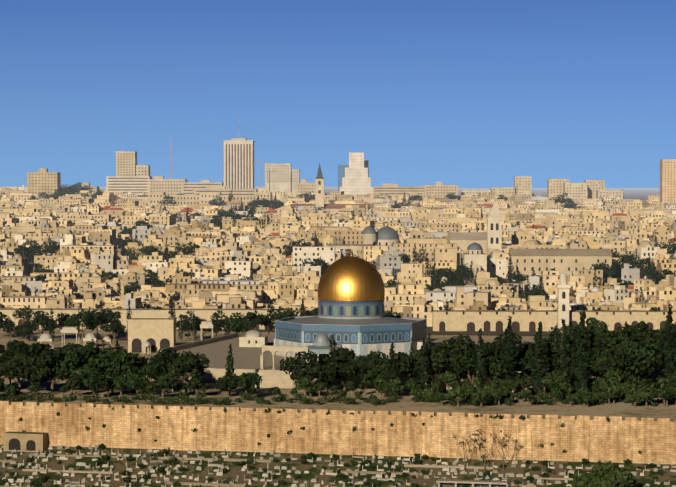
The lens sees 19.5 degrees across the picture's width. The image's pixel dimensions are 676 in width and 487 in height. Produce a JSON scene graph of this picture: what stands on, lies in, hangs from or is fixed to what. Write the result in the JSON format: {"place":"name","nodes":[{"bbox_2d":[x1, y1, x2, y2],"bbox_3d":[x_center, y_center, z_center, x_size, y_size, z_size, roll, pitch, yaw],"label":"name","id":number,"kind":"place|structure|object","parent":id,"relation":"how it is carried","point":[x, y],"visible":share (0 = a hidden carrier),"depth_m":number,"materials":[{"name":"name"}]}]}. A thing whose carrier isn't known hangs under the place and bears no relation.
{"place":"outdoors","nodes":[
{"label":"outdoors","id":0,"kind":"place"},
{"bbox_2d":[0,187,675,486],"bbox_3d":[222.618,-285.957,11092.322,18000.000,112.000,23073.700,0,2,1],"label":"terrain","id":1,"kind":"structure","parent":0,"point":[405,402],"depth_m":559.07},
{"bbox_2d":[0,307,264,399],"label":"trees","id":2,"kind":"object","parent":1,"relation":"on","point":[33,365],"visible":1,"depth_m":603.67,"materials":[{"name":"green plant"}]},
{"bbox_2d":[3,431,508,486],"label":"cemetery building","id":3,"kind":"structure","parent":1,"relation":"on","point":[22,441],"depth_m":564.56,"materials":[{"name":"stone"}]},
{"bbox_2d":[111,333,547,392],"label":"stone platform","id":4,"kind":"structure","parent":1,"relation":"on","point":[214,350],"depth_m":651.92,"materials":[{"name":"stone"}]},
{"bbox_2d":[301,332,343,362],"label":"dome of the chain","id":5,"kind":"structure","parent":4,"relation":"on","point":[321,344],"depth_m":655.32,"materials":[{"name":"metal"}]},
{"bbox_2d":[274,245,427,359],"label":"dome of the rock","id":6,"kind":"structure","parent":4,"relation":"on","point":[351,299],"depth_m":679.85,"materials":[{"name":"tile"}]},
{"bbox_2d":[0,407,665,486],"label":"shrubs","id":7,"kind":"object","parent":1,"relation":"on","point":[606,474],"visible":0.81,"depth_m":535.87,"materials":[{"name":"green plant"}]},
{"bbox_2d":[240,314,431,401],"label":"trees","id":8,"kind":"object","parent":1,"relation":"on","point":[375,367],"visible":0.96,"depth_m":600.45,"materials":[{"name":"green plant"}]},
{"bbox_2d":[0,185,675,326],"bbox_3d":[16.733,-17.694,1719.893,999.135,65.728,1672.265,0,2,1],"label":"city houses","id":9,"kind":"structure","parent":1,"relation":"on","point":[74,227],"depth_m":1165.15,"materials":[{"name":"stone"}]},
{"bbox_2d":[42,196,675,296],"bbox_3d":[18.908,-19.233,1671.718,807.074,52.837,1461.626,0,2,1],"label":"red roofs","id":10,"kind":"structure","parent":9,"relation":"attached to","point":[270,210],"depth_m":1579.60,"materials":[{"name":"tile"}]},
{"bbox_2d":[0,401,675,464],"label":"city wall","id":11,"kind":"structure","parent":1,"relation":"on","point":[617,439],"depth_m":549.39,"materials":[{"name":"stone"}]},
{"bbox_2d":[0,308,675,369],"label":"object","id":12,"kind":"object","parent":1,"relation":"on","point":[150,330],"visible":0.71,"depth_m":861.81,"materials":[{"name":"stone"}]},
{"bbox_2d":[0,443,675,486],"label":"gravestones","id":13,"kind":"object","parent":1,"relation":"on","point":[355,473],"visible":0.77,"depth_m":541.77,"materials":[{"name":"stone"}]},
{"bbox_2d":[0,391,675,406],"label":"shrubs","id":14,"kind":"object","parent":1,"relation":"on","point":[281,398],"visible":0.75,"depth_m":580.21,"materials":[{"name":"green plant"}]},
{"bbox_2d":[10,182,675,329],"bbox_3d":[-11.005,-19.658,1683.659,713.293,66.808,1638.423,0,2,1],"label":"city trees","id":15,"kind":"object","parent":1,"relation":"on","point":[457,276],"visible":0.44,"depth_m":1108.66,"materials":[{"name":"green plant"}]},
{"bbox_2d":[27,126,675,211],"bbox_3d":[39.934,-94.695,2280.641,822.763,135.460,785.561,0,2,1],"label":"skyline buildings","id":16,"kind":"structure","parent":1,"relation":"on","point":[132,176],"depth_m":2484.36,"materials":[{"name":"stone"}]},
{"bbox_2d":[122,204,669,331],"bbox_3d":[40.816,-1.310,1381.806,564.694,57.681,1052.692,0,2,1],"label":"old city landmarks","id":17,"kind":"object","parent":1,"relation":"on","point":[565,263],"visible":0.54,"depth_m":1071.38,"materials":[{"name":"stone"}]},
{"bbox_2d":[411,304,675,406],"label":"trees","id":18,"kind":"object","parent":1,"relation":"on","point":[556,363],"visible":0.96,"depth_m":594.74,"materials":[{"name":"green plant"}]},
{"bbox_2d":[0,0,675,187],"label":"sky","id":19,"kind":"structure","parent":0,"point":[462,93],"materials":[{"name":"blue"}]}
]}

